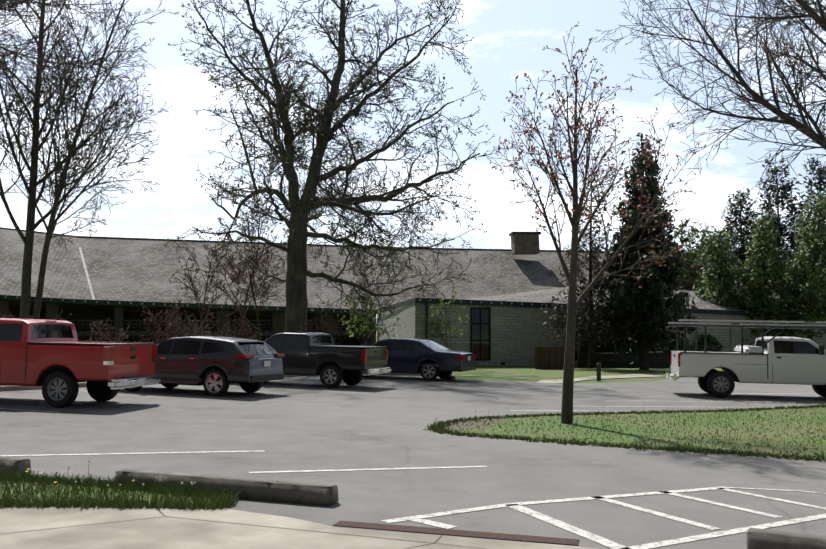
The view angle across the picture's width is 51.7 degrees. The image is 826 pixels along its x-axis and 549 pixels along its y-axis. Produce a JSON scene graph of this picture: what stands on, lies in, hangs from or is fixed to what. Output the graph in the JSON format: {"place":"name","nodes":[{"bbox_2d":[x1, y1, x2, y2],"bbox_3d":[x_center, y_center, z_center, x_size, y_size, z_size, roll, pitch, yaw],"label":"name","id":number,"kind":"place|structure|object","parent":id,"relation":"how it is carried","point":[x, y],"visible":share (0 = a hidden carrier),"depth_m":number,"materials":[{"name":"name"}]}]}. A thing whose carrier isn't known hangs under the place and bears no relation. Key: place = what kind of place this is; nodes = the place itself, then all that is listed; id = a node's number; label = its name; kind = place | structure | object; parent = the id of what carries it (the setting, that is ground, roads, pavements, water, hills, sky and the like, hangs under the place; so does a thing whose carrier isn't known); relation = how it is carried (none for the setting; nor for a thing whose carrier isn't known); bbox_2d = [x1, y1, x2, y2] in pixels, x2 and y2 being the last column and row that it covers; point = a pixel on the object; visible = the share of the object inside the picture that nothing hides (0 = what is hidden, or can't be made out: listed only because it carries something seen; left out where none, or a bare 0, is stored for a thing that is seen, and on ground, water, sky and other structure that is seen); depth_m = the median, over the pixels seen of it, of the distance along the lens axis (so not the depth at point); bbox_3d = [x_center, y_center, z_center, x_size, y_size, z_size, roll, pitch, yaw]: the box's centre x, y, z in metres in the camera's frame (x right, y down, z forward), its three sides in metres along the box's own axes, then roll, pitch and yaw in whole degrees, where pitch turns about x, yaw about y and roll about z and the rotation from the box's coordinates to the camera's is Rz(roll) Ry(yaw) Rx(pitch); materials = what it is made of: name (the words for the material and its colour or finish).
{"place":"outdoors","nodes":[
{"label":"outdoors","id":0,"kind":"place"},
{"bbox_2d":[0,506,596,548],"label":"pavement","id":1,"kind":"structure","parent":0,"point":[160,531],"depth_m":7.73,"materials":[{"name":"concrete"}]},
{"bbox_2d":[0,331,722,385],"bbox_3d":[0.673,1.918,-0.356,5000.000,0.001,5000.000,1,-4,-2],"label":"ground","id":2,"kind":"structure","parent":0,"point":[514,373],"depth_m":37.05,"materials":[{"name":"green plant"}]},
{"bbox_2d":[0,311,67,320],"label":"shrub","id":3,"kind":"object","parent":2,"relation":"on","point":[31,317],"visible":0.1,"depth_m":26.64,"materials":[{"name":"red plant"}]},
{"bbox_2d":[2,309,71,319],"bbox_3d":[-12.093,1.955,26.020,3.092,1.920,2.682,1,-4,-2],"label":"budding shrub","id":4,"kind":"object","parent":3,"relation":"attached to","point":[32,316],"visible":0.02,"depth_m":26.62,"materials":[{"name":"brown plant"}]},
{"bbox_2d":[0,0,154,137],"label":"tree","id":5,"kind":"object","parent":2,"relation":"on","point":[13,4],"visible":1,"depth_m":26.99,"materials":[{"name":"brown plant"}]},
{"bbox_2d":[0,0,168,318],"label":"tree","id":6,"kind":"object","parent":2,"relation":"on","point":[28,237],"visible":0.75,"depth_m":39.97,"materials":[{"name":"brown plant"}]},
{"bbox_2d":[0,0,179,318],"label":"tree","id":7,"kind":"object","parent":2,"relation":"on","point":[58,187],"visible":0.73,"depth_m":40.50,"materials":[{"name":"brown plant"}]},
{"bbox_2d":[88,318,149,342],"bbox_3d":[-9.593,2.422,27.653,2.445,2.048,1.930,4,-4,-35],"label":"shrub","id":8,"kind":"object","parent":2,"relation":"on","point":[106,335],"visible":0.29,"depth_m":27.45,"materials":[{"name":"red plant"}]},
{"bbox_2d":[135,298,206,344],"bbox_3d":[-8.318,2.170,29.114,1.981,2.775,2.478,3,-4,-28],"label":"shrub","id":9,"kind":"object","parent":2,"relation":"on","point":[176,334],"visible":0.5,"depth_m":29.02,"materials":[{"name":"red plant"}]},
{"bbox_2d":[171,223,234,331],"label":"tree","id":10,"kind":"object","parent":2,"relation":"on","point":[193,288],"visible":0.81,"depth_m":43.39,"materials":[{"name":"red plant"}]},
{"bbox_2d":[169,223,239,316],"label":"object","id":11,"kind":"object","parent":10,"relation":"attached to","point":[200,276],"visible":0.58,"depth_m":43.17,"materials":[{"name":"brown plant"}]},
{"bbox_2d":[174,310,235,336],"bbox_3d":[-8.115,2.596,32.353,2.801,2.331,1.996,-1,-4,32],"label":"shrub","id":12,"kind":"object","parent":2,"relation":"on","point":[202,334],"visible":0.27,"depth_m":32.17,"materials":[{"name":"red plant"}]},
{"bbox_2d":[212,314,261,339],"bbox_3d":[-7.242,2.753,35.115,2.331,2.389,1.984,4,-5,-43],"label":"shrub","id":13,"kind":"object","parent":2,"relation":"on","point":[239,332],"visible":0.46,"depth_m":35.23,"materials":[{"name":"red plant"}]},
{"bbox_2d":[226,312,262,339],"bbox_3d":[-7.215,2.521,35.200,2.179,1.970,2.010,4,-4,-37],"label":"budding shrub","id":14,"kind":"object","parent":13,"relation":"attached to","point":[245,330],"visible":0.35,"depth_m":35.28,"materials":[{"name":"brown plant"}]},
{"bbox_2d":[197,180,288,337],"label":"tree","id":15,"kind":"object","parent":2,"relation":"on","point":[251,273],"visible":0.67,"depth_m":42.92,"materials":[{"name":"red plant"}]},
{"bbox_2d":[205,179,287,308],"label":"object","id":16,"kind":"object","parent":15,"relation":"attached to","point":[250,256],"visible":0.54,"depth_m":43.00,"materials":[{"name":"brown plant"}]},
{"bbox_2d":[213,212,286,340],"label":"tree","id":17,"kind":"object","parent":2,"relation":"on","point":[255,284],"visible":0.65,"depth_m":44.92,"materials":[{"name":"red plant"}]},
{"bbox_2d":[214,214,284,321],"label":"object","id":18,"kind":"object","parent":17,"relation":"attached to","point":[251,267],"visible":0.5,"depth_m":44.61,"materials":[{"name":"brown plant"}]},
{"bbox_2d":[299,311,340,344],"bbox_3d":[-3.776,2.788,35.827,2.250,2.536,2.108,-1,-4,28],"label":"shrub","id":19,"kind":"object","parent":2,"relation":"on","point":[319,327],"visible":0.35,"depth_m":35.75,"materials":[{"name":"red plant"}]},
{"bbox_2d":[164,0,526,345],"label":"oak tree","id":20,"kind":"object","parent":2,"relation":"on","point":[297,272],"visible":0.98,"depth_m":38.94,"materials":[{"name":"brown plant"}]},
{"bbox_2d":[348,251,395,343],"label":"tree","id":21,"kind":"object","parent":2,"relation":"on","point":[366,281],"visible":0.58,"depth_m":45.64,"materials":[{"name":"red plant"}]},
{"bbox_2d":[348,255,393,318],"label":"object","id":22,"kind":"object","parent":21,"relation":"attached to","point":[372,289],"visible":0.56,"depth_m":45.49,"materials":[{"name":"green plant"}]},
{"bbox_2d":[0,227,825,368],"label":"building","id":23,"kind":"structure","parent":2,"relation":"on","point":[504,296],"depth_m":63.51,"materials":[{"name":"grey brick"}]},
{"bbox_2d":[541,164,636,367],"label":"cypress tree","id":24,"kind":"object","parent":2,"relation":"on","point":[587,332],"visible":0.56,"depth_m":43.06,"materials":[{"name":"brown plant"}]},
{"bbox_2d":[539,168,639,356],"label":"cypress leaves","id":25,"kind":"object","parent":24,"relation":"attached to","point":[584,286],"visible":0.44,"depth_m":42.91,"materials":[{"name":"green plant"}]},
{"bbox_2d":[597,363,600,380],"bbox_3d":[7.045,3.692,32.348,0.185,0.680,0.185,3,-4,-24],"label":"bollard","id":26,"kind":"object","parent":2,"relation":"on","point":[598,371],"visible":1,"depth_m":32.28,"materials":[{"name":"grey"}]},
{"bbox_2d":[593,132,702,369],"bbox_3d":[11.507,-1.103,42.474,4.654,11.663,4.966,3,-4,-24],"label":"cypress tree","id":27,"kind":"object","parent":2,"relation":"on","point":[644,360],"visible":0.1,"depth_m":42.12,"materials":[{"name":"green plant"}]},
{"bbox_2d":[669,340,693,364],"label":"bush","id":28,"kind":"object","parent":2,"relation":"on","point":[680,347],"visible":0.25,"depth_m":47.88,"materials":[{"name":"green plant"}]},
{"bbox_2d":[676,220,706,286],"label":"leafing tree","id":29,"kind":"object","parent":2,"relation":"on","point":[690,247],"visible":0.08,"depth_m":61.24,"materials":[{"name":"brown plant"}]},
{"bbox_2d":[673,216,714,287],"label":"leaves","id":30,"kind":"object","parent":29,"relation":"attached to","point":[692,234],"visible":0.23,"depth_m":60.95,"materials":[{"name":"green plant"}]},
{"bbox_2d":[694,330,722,350],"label":"bush","id":31,"kind":"object","parent":2,"relation":"on","point":[712,341],"visible":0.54,"depth_m":48.97,"materials":[{"name":"green plant"}]},
{"bbox_2d":[675,198,759,292],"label":"bare tree","id":32,"kind":"object","parent":2,"relation":"on","point":[704,256],"visible":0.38,"depth_m":57.18,"materials":[{"name":"green plant"}]},
{"bbox_2d":[677,201,751,292],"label":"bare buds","id":33,"kind":"object","parent":32,"relation":"attached to","point":[708,252],"visible":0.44,"depth_m":57.15,"materials":[{"name":"green plant"}]},
{"bbox_2d":[699,233,740,307],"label":"pine tree","id":34,"kind":"object","parent":2,"relation":"on","point":[719,276],"visible":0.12,"depth_m":53.00,"materials":[{"name":"green plant"}]},
{"bbox_2d":[692,224,752,330],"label":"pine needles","id":35,"kind":"object","parent":34,"relation":"attached to","point":[714,265],"visible":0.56,"depth_m":52.71,"materials":[{"name":"green plant"}]},
{"bbox_2d":[726,193,754,269],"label":"pine tree","id":36,"kind":"object","parent":2,"relation":"on","point":[741,221],"visible":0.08,"depth_m":64.89,"materials":[{"name":"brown plant"}]},
{"bbox_2d":[720,188,775,273],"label":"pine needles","id":37,"kind":"object","parent":36,"relation":"attached to","point":[743,201],"visible":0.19,"depth_m":64.53,"materials":[{"name":"green plant"}]},
{"bbox_2d":[743,215,789,336],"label":"pine tree","id":38,"kind":"object","parent":2,"relation":"on","point":[764,282],"visible":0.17,"depth_m":51.44,"materials":[{"name":"green plant"}]},
{"bbox_2d":[728,209,808,345],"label":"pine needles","id":39,"kind":"object","parent":38,"relation":"attached to","point":[751,282],"visible":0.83,"depth_m":51.06,"materials":[{"name":"green plant"}]},
{"bbox_2d":[763,164,800,275],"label":"pine tree","id":40,"kind":"object","parent":2,"relation":"on","point":[778,207],"visible":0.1,"depth_m":61.14,"materials":[{"name":"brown plant"}]},
{"bbox_2d":[746,153,819,294],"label":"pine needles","id":41,"kind":"object","parent":40,"relation":"attached to","point":[791,205],"visible":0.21,"depth_m":60.70,"materials":[{"name":"green plant"}]},
{"bbox_2d":[781,198,825,340],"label":"pine tree","id":42,"kind":"object","parent":2,"relation":"on","point":[813,267],"visible":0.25,"depth_m":50.47,"materials":[{"name":"green plant"}]},
{"bbox_2d":[773,190,825,343],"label":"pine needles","id":43,"kind":"object","parent":42,"relation":"attached to","point":[812,292],"visible":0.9,"depth_m":50.10,"materials":[{"name":"green plant"}]},
{"bbox_2d":[788,166,824,285],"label":"pine tree","id":44,"kind":"object","parent":2,"relation":"on","point":[811,202],"visible":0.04,"depth_m":56.08,"materials":[{"name":"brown plant"}]},
{"bbox_2d":[782,155,825,319],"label":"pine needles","id":45,"kind":"object","parent":44,"relation":"attached to","point":[821,170],"visible":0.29,"depth_m":56.13,"materials":[{"name":"green plant"}]},
{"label":"pine tree","id":46,"kind":"object","parent":2,"relation":"on","visible":0},
{"bbox_2d":[602,156,673,273],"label":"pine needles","id":47,"kind":"object","parent":46,"relation":"attached to","point":[611,243],"depth_m":67.51,"materials":[{"name":"green plant"}]},
{"bbox_2d":[341,291,385,345],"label":"shrub","id":48,"kind":"object","parent":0,"point":[372,304],"depth_m":40.84,"materials":[{"name":"green plant"}]},
{"bbox_2d":[0,374,825,548],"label":"asphalt","id":49,"kind":"structure","parent":0,"point":[370,422],"depth_m":12.65,"materials":[{"name":"grey asphalt"}]},
{"bbox_2d":[0,456,30,474],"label":"wheel stop","id":50,"kind":"object","parent":49,"relation":"on","point":[13,463],"visible":0.67,"depth_m":10.46,"materials":[{"name":"grey concrete"}]},
{"bbox_2d":[0,318,160,407],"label":"red truck","id":51,"kind":"object","parent":49,"relation":"on","point":[57,360],"visible":1,"depth_m":18.87,"materials":[{"name":"paint"}]},
{"bbox_2d":[0,480,218,506],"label":"grass","id":52,"kind":"structure","parent":49,"relation":"on","point":[39,494],"depth_m":9.41,"materials":[{"name":"green plant"}]},
{"bbox_2d":[14,460,196,502],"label":"dandelions","id":53,"kind":"object","parent":52,"relation":"on","point":[133,480],"visible":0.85,"depth_m":9.16,"materials":[{"name":"white"}]},
{"bbox_2d":[0,474,226,506],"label":"blades","id":54,"kind":"object","parent":52,"relation":"on","point":[19,491],"visible":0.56,"depth_m":9.36,"materials":[{"name":"green plant"}]},
{"bbox_2d":[0,469,241,510],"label":"tufts","id":55,"kind":"object","parent":52,"relation":"on","point":[223,501],"visible":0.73,"depth_m":8.82,"materials":[{"name":"green plant"}]},
{"bbox_2d":[124,336,284,396],"bbox_3d":[-6.072,2.475,23.660,4.825,1.561,2.260,0,-4,23],"label":"suv","id":56,"kind":"object","parent":49,"relation":"on","point":[214,366],"visible":0.69,"depth_m":22.57,"materials":[{"name":"paint"}]},
{"bbox_2d":[114,469,338,505],"bbox_3d":[-2.122,2.361,9.507,2.682,0.190,0.273,0,-4,17],"label":"wheel stop","id":57,"kind":"object","parent":49,"relation":"on","point":[292,492],"visible":0.77,"depth_m":9.31,"materials":[{"name":"grey concrete"}]},
{"bbox_2d":[0,371,454,390],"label":"kerbs","id":58,"kind":"structure","parent":49,"relation":"on","point":[9,388],"depth_m":24.52,"materials":[{"name":"concrete"}]},
{"bbox_2d":[236,332,390,387],"bbox_3d":[-3.484,2.683,27.238,5.441,1.680,2.120,0,-4,22],"label":"black pickup","id":59,"kind":"object","parent":49,"relation":"on","point":[324,357],"visible":0.62,"depth_m":26.26,"materials":[{"name":"paint"}]},
{"bbox_2d":[0,375,825,548],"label":"lines","id":60,"kind":"object","parent":49,"relation":"on","point":[571,528],"visible":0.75,"depth_m":9.06,"materials":[{"name":"white paint"}]},
{"bbox_2d":[370,338,476,380],"bbox_3d":[-0.377,3.117,31.798,5.180,1.490,2.180,0,-4,21],"label":"navy sedan","id":61,"kind":"object","parent":49,"relation":"on","point":[429,360],"visible":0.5,"depth_m":30.71,"materials":[{"name":"paint"}]},
{"bbox_2d":[333,520,578,545],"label":"curb","id":62,"kind":"structure","parent":49,"relation":"on","point":[478,534],"depth_m":7.91,"materials":[{"name":"concrete"}]},
{"bbox_2d":[461,407,825,459],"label":"island","id":63,"kind":"structure","parent":49,"relation":"on","point":[637,435],"depth_m":16.42,"materials":[{"name":"green plant"}]},
{"bbox_2d":[439,419,507,431],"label":"island dirt","id":64,"kind":"structure","parent":63,"relation":"on","point":[461,425],"depth_m":16.76,"materials":[{"name":"brown soil"}]},
{"bbox_2d":[492,25,704,423],"bbox_3d":[3.918,-1.048,17.734,4.070,8.232,3.271,3,-4,-27],"label":"island tree","id":65,"kind":"object","parent":63,"relation":"on","point":[568,377],"visible":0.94,"depth_m":17.59,"materials":[{"name":"brown plant"}]},
{"bbox_2d":[491,21,705,287],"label":"leaves","id":66,"kind":"object","parent":65,"relation":"attached to","point":[569,145],"visible":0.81,"depth_m":17.58,"materials":[{"name":"red plant"}]},
{"bbox_2d":[425,404,825,461],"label":"curb","id":67,"kind":"structure","parent":63,"relation":"on","point":[434,427],"depth_m":14.82,"materials":[{"name":"grey concrete"}]},
{"bbox_2d":[435,402,825,454],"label":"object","id":68,"kind":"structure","parent":63,"relation":"on","point":[695,419],"depth_m":16.02,"materials":[{"name":"white"}]},
{"bbox_2d":[444,406,825,456],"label":"island blades","id":69,"kind":"structure","parent":63,"relation":"on","point":[587,420],"depth_m":16.67,"materials":[{"name":"green plant"}]},
{"bbox_2d":[595,0,825,193],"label":"tree","id":70,"kind":"object","parent":63,"relation":"on","point":[804,127],"visible":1,"depth_m":21.59,"materials":[{"name":"brown plant"}]},
{"bbox_2d":[664,319,825,397],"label":"pickup truck","id":71,"kind":"object","parent":49,"relation":"on","point":[776,359],"visible":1,"depth_m":25.00,"materials":[{"name":"paint"}]},
{"bbox_2d":[746,528,825,548],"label":"wheel stop","id":72,"kind":"object","parent":49,"relation":"on","point":[757,538],"visible":1,"depth_m":7.28,"materials":[{"name":"grey concrete"}]},
{"bbox_2d":[0,0,825,318],"label":"sky","id":73,"kind":"structure","parent":0,"point":[510,36],"materials":[{"name":"white"}]},
{"bbox_2d":[422,286,469,345],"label":"shrub","id":74,"kind":"object","parent":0,"point":[434,314],"depth_m":41.88,"materials":[{"name":"green plant"}]},
{"bbox_2d":[535,373,664,382],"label":"lawn path","id":75,"kind":"structure","parent":0,"point":[603,377],"depth_m":34.77,"materials":[{"name":"concrete"}]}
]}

